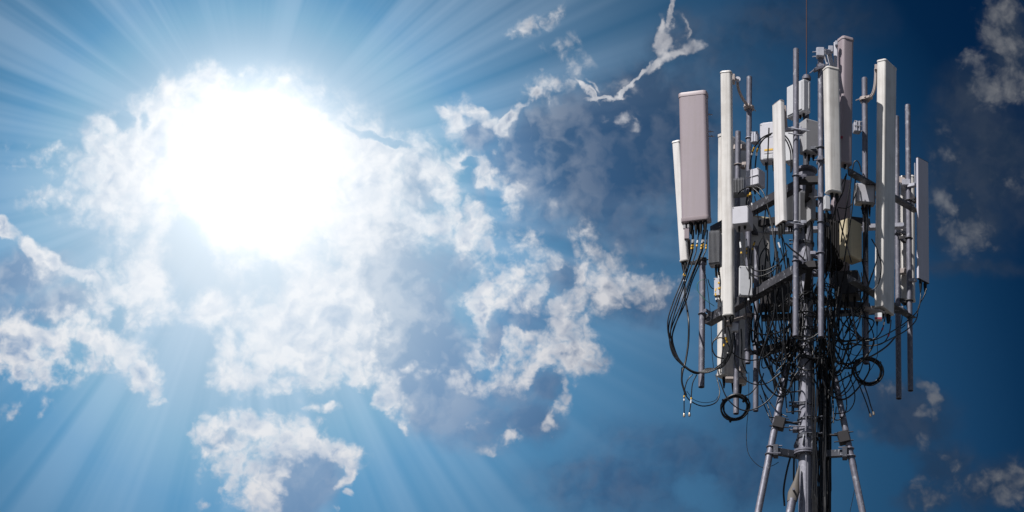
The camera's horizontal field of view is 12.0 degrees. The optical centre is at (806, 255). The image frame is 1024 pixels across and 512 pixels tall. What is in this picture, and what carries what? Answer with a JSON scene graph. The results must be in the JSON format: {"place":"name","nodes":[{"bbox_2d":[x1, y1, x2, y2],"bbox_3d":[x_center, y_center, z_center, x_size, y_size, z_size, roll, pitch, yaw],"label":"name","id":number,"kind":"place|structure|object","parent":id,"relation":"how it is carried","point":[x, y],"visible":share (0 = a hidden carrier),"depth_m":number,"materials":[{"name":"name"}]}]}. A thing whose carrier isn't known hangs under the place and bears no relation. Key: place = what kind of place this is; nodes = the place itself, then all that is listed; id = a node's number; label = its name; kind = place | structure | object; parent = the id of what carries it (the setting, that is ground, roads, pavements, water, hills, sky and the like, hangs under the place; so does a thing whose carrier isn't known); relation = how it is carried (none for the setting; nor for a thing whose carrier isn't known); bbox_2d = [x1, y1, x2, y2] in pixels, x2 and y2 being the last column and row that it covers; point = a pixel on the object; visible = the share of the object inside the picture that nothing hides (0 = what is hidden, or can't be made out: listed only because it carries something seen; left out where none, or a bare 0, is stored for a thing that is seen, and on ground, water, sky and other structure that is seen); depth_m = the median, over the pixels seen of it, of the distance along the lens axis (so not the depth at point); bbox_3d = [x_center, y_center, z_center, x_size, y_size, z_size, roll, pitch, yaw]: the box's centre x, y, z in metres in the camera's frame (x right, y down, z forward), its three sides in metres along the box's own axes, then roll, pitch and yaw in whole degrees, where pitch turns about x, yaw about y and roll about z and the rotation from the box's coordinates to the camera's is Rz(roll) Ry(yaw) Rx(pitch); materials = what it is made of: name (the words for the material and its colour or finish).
{"place":"outdoors","nodes":[
{"label":"outdoors","id":0,"kind":"place"},
{"bbox_2d":[0,0,1023,511],"label":"sky","id":1,"kind":"structure","parent":0,"point":[256,255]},
{"label":"ground","id":2,"kind":"structure","parent":0,"visible":0},
{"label":"concrete pad","id":3,"kind":"structure","parent":2,"relation":"on","visible":0},
{"bbox_2d":[705,74,916,511],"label":"antenna mast","id":4,"kind":"object","parent":3,"relation":"on","point":[800,490],"visible":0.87,"depth_m":48.14,"materials":[{"name":"metal"}]},
{"bbox_2d":[678,90,714,244],"bbox_3d":[-1.120,-0.868,49.140,0.370,1.709,0.209,0,-25,0],"label":"panel antenna","id":5,"kind":"object","parent":4,"relation":"attached to","point":[695,163],"visible":1,"depth_m":49.09,"materials":[{"name":"grey plastic"}]},
{"bbox_2d":[667,230,732,373],"bbox_3d":[-1.046,0.437,48.424,0.678,1.613,0.123,-5,-25,11],"label":"cable","id":6,"kind":"object","parent":5,"relation":"hanging from","point":[670,311],"visible":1,"depth_m":48.34,"materials":[{"name":"rubber"}]},
{"bbox_2d":[671,235,728,373],"bbox_3d":[-1.038,0.435,48.476,0.604,1.611,0.169,-8,-26,16],"label":"cable","id":7,"kind":"object","parent":5,"relation":"hanging from","point":[685,298],"visible":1,"depth_m":48.51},
{"bbox_2d":[670,235,731,372],"bbox_3d":[-1.031,0.431,48.450,0.645,1.604,0.142,-6,-26,14],"label":"cable","id":8,"kind":"object","parent":5,"relation":"hanging from","point":[678,302],"visible":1,"depth_m":48.45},
{"bbox_2d":[668,231,731,371],"bbox_3d":[-1.048,0.432,48.435,0.653,1.606,0.128,-6,-26,12],"label":"cable","id":9,"kind":"object","parent":4,"relation":"attached to","point":[679,294],"visible":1,"depth_m":48.47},
{"bbox_2d":[669,231,733,372],"bbox_3d":[-1.024,0.432,48.463,0.677,1.606,0.157,-7,-26,14],"label":"cable","id":10,"kind":"object","parent":4,"relation":"hanging from","point":[683,298],"visible":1,"depth_m":48.48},
{"bbox_2d":[672,230,732,373],"bbox_3d":[-1.008,0.436,48.484,0.649,1.617,0.176,-8,-26,17],"label":"cable","id":11,"kind":"object","parent":4,"relation":"hanging from","point":[688,295],"visible":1,"depth_m":48.56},
{"bbox_2d":[698,261,710,387],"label":"mounting pole","id":12,"kind":"object","parent":4,"relation":"attached to","point":[702,314],"visible":1,"depth_m":48.70,"materials":[{"name":"metal"}]},
{"bbox_2d":[672,140,707,270],"bbox_3d":[-1.155,-0.553,49.482,0.195,1.521,0.571,17,-30,-33],"label":"panel antenna","id":13,"kind":"object","parent":12,"relation":"attached to","point":[684,250],"visible":0.77,"depth_m":49.58,"materials":[{"name":"white plastic"}]},
{"bbox_2d":[681,265,689,395],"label":"cable","id":14,"kind":"object","parent":13,"relation":"hanging from","point":[688,337],"visible":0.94,"depth_m":48.30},
{"bbox_2d":[708,230,721,276],"bbox_3d":[-0.915,-0.015,48.571,0.115,0.485,0.130,-5,-25,11],"label":"radio unit","id":15,"kind":"object","parent":4,"relation":"attached to","point":[715,251],"visible":1,"depth_m":48.54,"materials":[{"name":"metal"}]},
{"bbox_2d":[714,278,720,297],"bbox_3d":[-0.894,0.317,48.695,0.065,0.200,0.064,-4,-25,9],"label":"junction box","id":16,"kind":"object","parent":4,"relation":"attached to","point":[717,285],"visible":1,"depth_m":48.67,"materials":[{"name":"white plastic"}]},
{"bbox_2d":[720,393,750,422],"bbox_3d":[-0.707,1.500,48.123,0.307,0.288,0.104,-4,-25,8],"label":"cable coil","id":17,"kind":"object","parent":4,"relation":"hanging from","point":[744,398],"visible":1,"depth_m":48.11,"materials":[{"name":"black rubber"}]},
{"bbox_2d":[733,131,745,414],"bbox_3d":[-0.683,0.151,49.154,0.127,3.137,0.124,5,-25,-10],"label":"mounting pole","id":18,"kind":"object","parent":4,"relation":"attached to","point":[738,164],"visible":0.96,"depth_m":49.15,"materials":[{"name":"metal"}]},
{"bbox_2d":[717,134,746,393],"bbox_3d":[-0.757,0.074,49.432,0.316,2.828,0.368,0,-25,0],"label":"panel antenna","id":19,"kind":"object","parent":18,"relation":"attached to","point":[726,375],"visible":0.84,"depth_m":49.11,"materials":[{"name":"white plastic"}]},
{"bbox_2d":[733,177,745,197],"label":"radio unit","id":20,"kind":"object","parent":4,"relation":"attached to","point":[739,184],"visible":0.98,"depth_m":49.15,"materials":[{"name":"metal"}]},
{"bbox_2d":[732,205,752,231],"bbox_3d":[-0.640,-0.342,48.539,0.165,0.255,0.204,-6,-26,13],"label":"junction box","id":21,"kind":"object","parent":4,"relation":"attached to","point":[742,218],"visible":1,"depth_m":48.47,"materials":[{"name":"white paint"}]},
{"bbox_2d":[739,266,752,300],"bbox_3d":[-0.607,0.274,48.318,0.135,0.365,0.054,3,-25,-7],"label":"junction box","id":22,"kind":"object","parent":4,"relation":"attached to","point":[744,283],"visible":1,"depth_m":48.30,"materials":[{"name":"white paint"}]},
{"bbox_2d":[739,239,787,276],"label":"cable","id":23,"kind":"object","parent":22,"relation":"attached to","point":[747,268],"visible":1,"depth_m":48.34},
{"bbox_2d":[719,377,780,410],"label":"cable","id":24,"kind":"object","parent":4,"relation":"attached to","point":[754,408],"visible":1,"depth_m":47.91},
{"bbox_2d":[744,76,757,363],"bbox_3d":[-0.573,-0.374,49.186,0.143,3.203,0.133,-19,-31,34],"label":"mounting pole","id":25,"kind":"object","parent":4,"relation":"attached to","point":[748,353],"visible":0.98,"depth_m":49.41,"materials":[{"name":"metal"}]},
{"bbox_2d":[720,70,755,332],"bbox_3d":[-0.685,-0.470,48.944,0.169,2.854,0.691,-10,-27,21],"label":"panel antenna","id":26,"kind":"object","parent":25,"relation":"attached to","point":[728,78],"visible":0.98,"depth_m":48.68,"materials":[{"name":"white plastic"}]},
{"bbox_2d":[724,326,782,360],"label":"cable","id":27,"kind":"object","parent":26,"relation":"attached to","point":[742,358],"visible":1,"depth_m":48.10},
{"bbox_2d":[751,131,758,144],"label":"clamp block","id":28,"kind":"structure","parent":25,"relation":"attached to","point":[754,137],"depth_m":49.43,"materials":[{"name":"metal"}]},
{"bbox_2d":[743,215,770,283],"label":"panel antenna","id":29,"kind":"object","parent":25,"relation":"attached to","point":[756,236],"visible":0.32,"depth_m":49.38,"materials":[{"name":"metal"}]},
{"bbox_2d":[746,168,764,193],"bbox_3d":[-0.518,-0.743,49.010,0.150,0.245,0.144,-15,-29,29],"label":"combiner box","id":30,"kind":"object","parent":4,"relation":"attached to","point":[755,177],"visible":1,"depth_m":48.98,"materials":[{"name":"white paint"}]},
{"bbox_2d":[752,245,762,411],"bbox_3d":[-0.488,0.720,48.855,0.126,1.809,0.124,-7,-26,15],"label":"mounting pole","id":31,"kind":"object","parent":4,"relation":"attached to","point":[755,377],"visible":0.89,"depth_m":48.73,"materials":[{"name":"metal"}]},
{"bbox_2d":[738,186,776,257],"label":"cable","id":32,"kind":"object","parent":4,"relation":"attached to","point":[768,211],"visible":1,"depth_m":48.59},
{"bbox_2d":[763,128,769,261],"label":"cable","id":33,"kind":"object","parent":4,"relation":"attached to","point":[766,194],"visible":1,"depth_m":48.90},
{"bbox_2d":[760,122,773,170],"bbox_3d":[-0.379,-1.107,49.315,0.170,0.556,0.144,-6,-26,13],"label":"radio unit","id":34,"kind":"object","parent":4,"relation":"attached to","point":[764,127],"visible":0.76,"depth_m":49.26,"materials":[{"name":"white paint"}]},
{"bbox_2d":[745,246,788,334],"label":"cable","id":35,"kind":"object","parent":4,"relation":"attached to","point":[746,312],"visible":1,"depth_m":48.22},
{"bbox_2d":[749,248,789,397],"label":"cable","id":36,"kind":"object","parent":4,"relation":"hanging from","point":[766,349],"visible":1,"depth_m":48.25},
{"bbox_2d":[748,314,791,383],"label":"cable","id":37,"kind":"object","parent":4,"relation":"hanging from","point":[750,349],"visible":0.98,"depth_m":48.49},
{"bbox_2d":[767,249,775,392],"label":"cable","id":38,"kind":"object","parent":4,"relation":"attached to","point":[772,310],"visible":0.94,"depth_m":48.55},
{"bbox_2d":[754,303,791,385],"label":"cable","id":39,"kind":"object","parent":4,"relation":"hanging from","point":[757,347],"visible":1,"depth_m":48.58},
{"bbox_2d":[760,277,790,317],"bbox_3d":[-0.320,0.436,48.948,0.300,0.400,0.204,2,-25,-4],"label":"radio unit","id":40,"kind":"object","parent":4,"relation":"attached to","point":[785,290],"visible":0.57,"depth_m":48.88,"materials":[{"name":"metal"}]},
{"bbox_2d":[764,248,786,363],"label":"cable","id":41,"kind":"object","parent":4,"relation":"hanging from","point":[767,299],"visible":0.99,"depth_m":48.59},
{"bbox_2d":[759,243,794,413],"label":"cable","id":42,"kind":"object","parent":4,"relation":"attached to","point":[766,319],"visible":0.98,"depth_m":48.55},
{"bbox_2d":[758,290,796,396],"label":"cable","id":43,"kind":"object","parent":4,"relation":"hanging from","point":[785,393],"visible":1,"depth_m":48.08,"materials":[{"name":"rubber"}]},
{"bbox_2d":[756,265,799,366],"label":"cable","id":44,"kind":"object","parent":4,"relation":"hanging from","point":[774,363],"visible":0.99,"depth_m":48.45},
{"bbox_2d":[774,238,784,364],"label":"cable","id":45,"kind":"object","parent":4,"relation":"attached to","point":[783,306],"visible":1,"depth_m":48.00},
{"bbox_2d":[761,310,799,357],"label":"cable","id":46,"kind":"object","parent":4,"relation":"hanging from","point":[777,333],"visible":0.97,"depth_m":48.33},
{"bbox_2d":[769,258,792,347],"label":"cable","id":47,"kind":"object","parent":4,"relation":"hanging from","point":[780,306],"visible":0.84,"depth_m":48.44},
{"bbox_2d":[776,258,786,416],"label":"cable","id":48,"kind":"object","parent":4,"relation":"attached to","point":[781,323],"visible":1,"depth_m":48.22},
{"bbox_2d":[771,313,793,390],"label":"cable","id":49,"kind":"object","parent":4,"relation":"hanging from","point":[783,355],"visible":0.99,"depth_m":48.21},
{"bbox_2d":[776,303,792,394],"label":"cable","id":50,"kind":"object","parent":4,"relation":"hanging from","point":[781,354],"visible":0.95,"depth_m":48.18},
{"bbox_2d":[783,457,790,505],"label":"cable","id":51,"kind":"object","parent":4,"relation":"attached to","point":[785,481],"visible":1,"depth_m":47.76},
{"bbox_2d":[756,225,819,371],"bbox_3d":[-0.171,0.570,48.316,0.739,1.784,0.112,16,-29,-31],"label":"cable","id":52,"kind":"object","parent":4,"relation":"attached to","point":[772,303],"visible":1,"depth_m":48.25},
{"bbox_2d":[785,195,792,231],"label":"radio unit","id":53,"kind":"object","parent":4,"relation":"attached to","point":[790,208],"visible":0.48,"depth_m":48.84,"materials":[{"name":"metal"}]},
{"bbox_2d":[785,132,792,165],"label":"radio unit","id":54,"kind":"object","parent":4,"relation":"attached to","point":[790,138],"visible":0.28,"depth_m":48.95,"materials":[{"name":"white paint"}]},
{"bbox_2d":[774,264,803,361],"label":"cable","id":55,"kind":"object","parent":4,"relation":"attached to","point":[775,328],"visible":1,"depth_m":48.29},
{"bbox_2d":[775,251,806,372],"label":"cable","id":56,"kind":"object","parent":4,"relation":"attached to","point":[780,329],"visible":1,"depth_m":48.08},
{"bbox_2d":[787,79,809,120],"bbox_3d":[-0.087,-1.558,49.345,0.110,0.410,0.265,21,-32,-37],"label":"radio unit","id":57,"kind":"object","parent":4,"relation":"attached to","point":[804,97],"visible":0.78,"depth_m":49.29,"materials":[{"name":"white paint"}]},
{"bbox_2d":[792,48,806,336],"bbox_3d":[-0.088,-0.643,48.252,0.130,3.160,0.132,12,-28,-24],"label":"mounting pole","id":58,"kind":"object","parent":4,"relation":"attached to","point":[796,227],"visible":1,"depth_m":48.21,"materials":[{"name":"metal"}]},
{"bbox_2d":[772,100,808,238],"bbox_3d":[-0.162,-0.851,48.298,0.373,1.490,0.170,0,-25,0],"label":"panel antenna","id":59,"kind":"object","parent":58,"relation":"attached to","point":[780,125],"visible":1,"depth_m":48.28,"materials":[{"name":"white plastic"}]},
{"bbox_2d":[785,279,817,412],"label":"cable","id":60,"kind":"object","parent":4,"relation":"attached to","point":[804,347],"visible":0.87,"depth_m":48.22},
{"bbox_2d":[799,190,809,233],"bbox_3d":[-0.029,-0.432,48.742,0.110,0.440,0.132,5,-25,-11],"label":"radio unit","id":61,"kind":"object","parent":4,"relation":"attached to","point":[802,210],"visible":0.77,"depth_m":48.69,"materials":[{"name":"metal"}]},
{"bbox_2d":[799,118,817,160],"bbox_3d":[0.029,-1.156,49.117,0.175,0.430,0.134,15,-29,-29],"label":"radio unit","id":62,"kind":"object","parent":4,"relation":"attached to","point":[807,139],"visible":0.83,"depth_m":49.07,"materials":[{"name":"grey paint"}]},
{"bbox_2d":[806,199,816,228],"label":"radio unit","id":63,"kind":"object","parent":4,"relation":"attached to","point":[811,210],"visible":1,"depth_m":48.62,"materials":[{"name":"grey paint"}]},
{"bbox_2d":[787,271,836,370],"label":"cable","id":64,"kind":"object","parent":4,"relation":"attached to","point":[821,338],"visible":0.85,"depth_m":48.19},
{"bbox_2d":[808,337,815,511],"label":"cable","id":65,"kind":"object","parent":4,"relation":"attached to","point":[813,436],"visible":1,"depth_m":47.86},
{"bbox_2d":[811,350,813,511],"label":"cable","id":66,"kind":"object","parent":4,"relation":"attached to","point":[812,431],"visible":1,"depth_m":47.91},
{"bbox_2d":[809,343,815,511],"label":"cable","id":67,"kind":"object","parent":4,"relation":"attached to","point":[814,419],"visible":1,"depth_m":47.95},
{"bbox_2d":[815,359,817,511],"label":"cable","id":68,"kind":"object","parent":4,"relation":"attached to","point":[816,445],"visible":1,"depth_m":47.81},
{"bbox_2d":[814,346,818,511],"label":"cable","id":69,"kind":"object","parent":4,"relation":"attached to","point":[816,429],"visible":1,"depth_m":47.92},
{"bbox_2d":[814,350,819,511],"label":"cable","id":70,"kind":"object","parent":4,"relation":"attached to","point":[818,436],"visible":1,"depth_m":47.94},
{"bbox_2d":[790,229,846,404],"bbox_3d":[0.115,0.594,48.504,0.574,1.900,0.168,0,-25,0],"label":"cable","id":71,"kind":"object","parent":4,"relation":"attached to","point":[813,354],"visible":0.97,"depth_m":48.25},
{"bbox_2d":[810,57,829,337],"bbox_3d":[0.128,-0.628,48.241,0.133,3.158,0.168,-14,-29,28],"label":"mounting pole","id":72,"kind":"object","parent":4,"relation":"attached to","point":[821,224],"visible":1,"depth_m":48.12,"materials":[{"name":"metal"}]},
{"bbox_2d":[814,66,841,217],"bbox_3d":[0.212,-1.106,48.355,0.265,1.653,0.182,-21,-32,38],"label":"panel antenna","id":73,"kind":"object","parent":72,"relation":"attached to","point":[832,143],"visible":1,"depth_m":48.30,"materials":[{"name":"white plastic"}]},
{"bbox_2d":[809,36,853,169],"bbox_3d":[0.243,-1.593,48.822,0.170,1.475,0.590,-20,-32,37],"label":"panel antenna","id":74,"kind":"object","parent":72,"relation":"attached to","point":[843,61],"visible":0.96,"depth_m":48.94,"materials":[{"name":"grey plastic"}]},
{"bbox_2d":[819,340,821,511],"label":"cable","id":75,"kind":"object","parent":4,"relation":"attached to","point":[820,477],"visible":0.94,"depth_m":47.85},
{"bbox_2d":[800,293,841,358],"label":"cable","id":76,"kind":"object","parent":4,"relation":"attached to","point":[834,332],"visible":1,"depth_m":48.15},
{"bbox_2d":[822,340,823,490],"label":"cable","id":77,"kind":"object","parent":4,"relation":"attached to","point":[823,428],"visible":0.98,"depth_m":47.96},
{"bbox_2d":[820,339,827,511],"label":"cable","id":78,"kind":"object","parent":4,"relation":"attached to","point":[827,443],"visible":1,"depth_m":47.90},
{"bbox_2d":[816,212,831,384],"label":"cable","id":79,"kind":"object","parent":4,"relation":"attached to","point":[824,280],"visible":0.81,"depth_m":48.32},
{"bbox_2d":[823,338,825,511],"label":"cable","id":80,"kind":"object","parent":4,"relation":"attached to","point":[824,443],"visible":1,"depth_m":47.83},
{"bbox_2d":[824,348,831,511],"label":"cable","id":81,"kind":"object","parent":4,"relation":"attached to","point":[827,360],"visible":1,"depth_m":47.88,"materials":[{"name":"rubber"}]},
{"bbox_2d":[825,347,830,511],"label":"cable","id":82,"kind":"object","parent":4,"relation":"attached to","point":[829,447],"visible":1,"depth_m":47.91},
{"bbox_2d":[824,249,835,394],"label":"cable","id":83,"kind":"object","parent":4,"relation":"attached to","point":[831,329],"visible":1,"depth_m":47.99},
{"bbox_2d":[828,363,831,511],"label":"cable","id":84,"kind":"object","parent":4,"relation":"attached to","point":[830,449],"visible":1,"depth_m":47.98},
{"bbox_2d":[824,287,839,422],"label":"cable","id":85,"kind":"object","parent":4,"relation":"attached to","point":[826,351],"visible":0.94,"depth_m":48.06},
{"bbox_2d":[813,179,851,286],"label":"panel antenna","id":86,"kind":"object","parent":4,"relation":"attached to","point":[842,202],"visible":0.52,"depth_m":49.25,"materials":[{"name":"metal"}]},
{"bbox_2d":[824,219,843,277],"bbox_3d":[0.254,-0.058,48.963,0.200,0.600,0.197,9,-26,-18],"label":"radio unit","id":87,"kind":"object","parent":4,"relation":"attached to","point":[835,237],"visible":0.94,"depth_m":48.89,"materials":[{"name":"metal"}]},
{"bbox_2d":[818,274,852,397],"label":"cable","id":88,"kind":"object","parent":4,"relation":"hanging from","point":[844,349],"visible":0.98,"depth_m":48.17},
{"bbox_2d":[829,253,850,361],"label":"cable","id":89,"kind":"object","parent":4,"relation":"hanging from","point":[841,301],"visible":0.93,"depth_m":48.60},
{"bbox_2d":[828,307,852,375],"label":"cable","id":90,"kind":"object","parent":4,"relation":"hanging from","point":[840,343],"visible":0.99,"depth_m":48.29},
{"bbox_2d":[821,283,863,371],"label":"cable","id":91,"kind":"object","parent":4,"relation":"hanging from","point":[852,331],"visible":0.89,"depth_m":48.24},
{"bbox_2d":[817,262,868,345],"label":"cable","id":92,"kind":"object","parent":4,"relation":"hanging from","point":[846,320],"visible":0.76,"depth_m":48.51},
{"bbox_2d":[823,304,863,395],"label":"cable","id":93,"kind":"object","parent":4,"relation":"hanging from","point":[862,362],"visible":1,"depth_m":48.17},
{"bbox_2d":[830,307,857,373],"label":"cable","id":94,"kind":"object","parent":4,"relation":"hanging from","point":[838,372],"visible":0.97,"depth_m":48.09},
{"bbox_2d":[824,272,864,362],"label":"cable","id":95,"kind":"object","parent":4,"relation":"hanging from","point":[851,326],"visible":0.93,"depth_m":48.33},
{"bbox_2d":[829,266,860,345],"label":"cable","id":96,"kind":"object","parent":4,"relation":"hanging from","point":[850,306],"visible":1,"depth_m":48.34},
{"bbox_2d":[821,350,870,399],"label":"cable","id":97,"kind":"object","parent":4,"relation":"hanging from","point":[849,396],"visible":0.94,"depth_m":48.19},
{"bbox_2d":[834,270,860,306],"bbox_3d":[0.406,0.347,48.769,0.240,0.360,0.204,-4,-25,9],"label":"radio unit","id":98,"kind":"object","parent":4,"relation":"attached to","point":[854,296],"visible":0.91,"depth_m":48.71,"materials":[{"name":"metal"}]},
{"bbox_2d":[824,275,874,350],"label":"cable","id":99,"kind":"object","parent":4,"relation":"hanging from","point":[855,316],"visible":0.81,"depth_m":48.47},
{"bbox_2d":[844,180,855,261],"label":"cable","id":100,"kind":"object","parent":4,"relation":"attached to","point":[850,219],"visible":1,"depth_m":48.66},
{"bbox_2d":[839,218,861,264],"bbox_3d":[0.435,-0.149,48.756,0.140,0.420,0.209,-18,-31,34],"label":"equipment box","id":101,"kind":"object","parent":4,"relation":"attached to","point":[854,244],"visible":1,"depth_m":48.70,"materials":[{"name":"metal"}]},
{"bbox_2d":[830,303,874,368],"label":"cable","id":102,"kind":"object","parent":4,"relation":"hanging from","point":[867,354],"visible":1,"depth_m":48.18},
{"bbox_2d":[853,120,861,134],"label":"clamp block","id":103,"kind":"structure","parent":4,"relation":"attached to","point":[857,126],"depth_m":49.28,"materials":[{"name":"metal"}]},
{"bbox_2d":[854,183,874,216],"bbox_3d":[0.581,-0.542,48.958,0.200,0.380,0.104,5,-25,-11],"label":"junction box","id":104,"kind":"object","parent":4,"relation":"attached to","point":[865,196],"visible":1,"depth_m":48.94,"materials":[{"name":"grey paint"}]},
{"bbox_2d":[852,356,883,385],"bbox_3d":[0.606,1.142,48.162,0.323,0.302,0.095,3,-25,-7],"label":"cable coil","id":105,"kind":"object","parent":4,"relation":"hanging from","point":[878,363],"visible":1,"depth_m":48.15,"materials":[{"name":"black rubber"}]},
{"bbox_2d":[862,77,875,364],"bbox_3d":[0.610,-0.370,48.983,0.130,3.181,0.132,9,-27,-19],"label":"mounting pole","id":106,"kind":"object","parent":4,"relation":"attached to","point":[865,162],"visible":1,"depth_m":49.19,"materials":[{"name":"metal"}]},
{"bbox_2d":[855,59,896,325],"bbox_3d":[0.704,-0.601,48.992,0.423,2.984,0.343,0,-25,0],"label":"panel antenna","id":107,"kind":"object","parent":106,"relation":"attached to","point":[885,70],"visible":1,"depth_m":48.96,"materials":[{"name":"white plastic"}]},
{"bbox_2d":[895,115,905,399],"bbox_3d":[0.940,-0.012,49.821,0.124,3.186,0.127,15,-29,-29],"label":"mounting pole","id":108,"kind":"object","parent":4,"relation":"attached to","point":[898,233],"visible":0.82,"depth_m":49.73,"materials":[{"name":"metal"}]},
{"bbox_2d":[899,175,915,306],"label":"panel antenna","id":109,"kind":"object","parent":108,"relation":"attached to","point":[903,270],"visible":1,"depth_m":49.98,"materials":[{"name":"grey plastic"}]},
{"bbox_2d":[899,104,915,391],"bbox_3d":[1.043,-0.103,49.754,0.173,3.223,0.124,-9,-26,19],"label":"mounting pole","id":110,"kind":"object","parent":4,"relation":"attached to","point":[908,242],"visible":1,"depth_m":49.72,"materials":[{"name":"metal"}]},
{"bbox_2d":[902,157,928,292],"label":"panel antenna","id":111,"kind":"object","parent":110,"relation":"attached to","point":[920,183],"visible":1,"depth_m":49.80,"materials":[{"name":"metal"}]},
{"bbox_2d":[847,292,920,339],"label":"cable","id":112,"kind":"object","parent":111,"relation":"attached to","point":[897,327],"visible":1,"depth_m":48.81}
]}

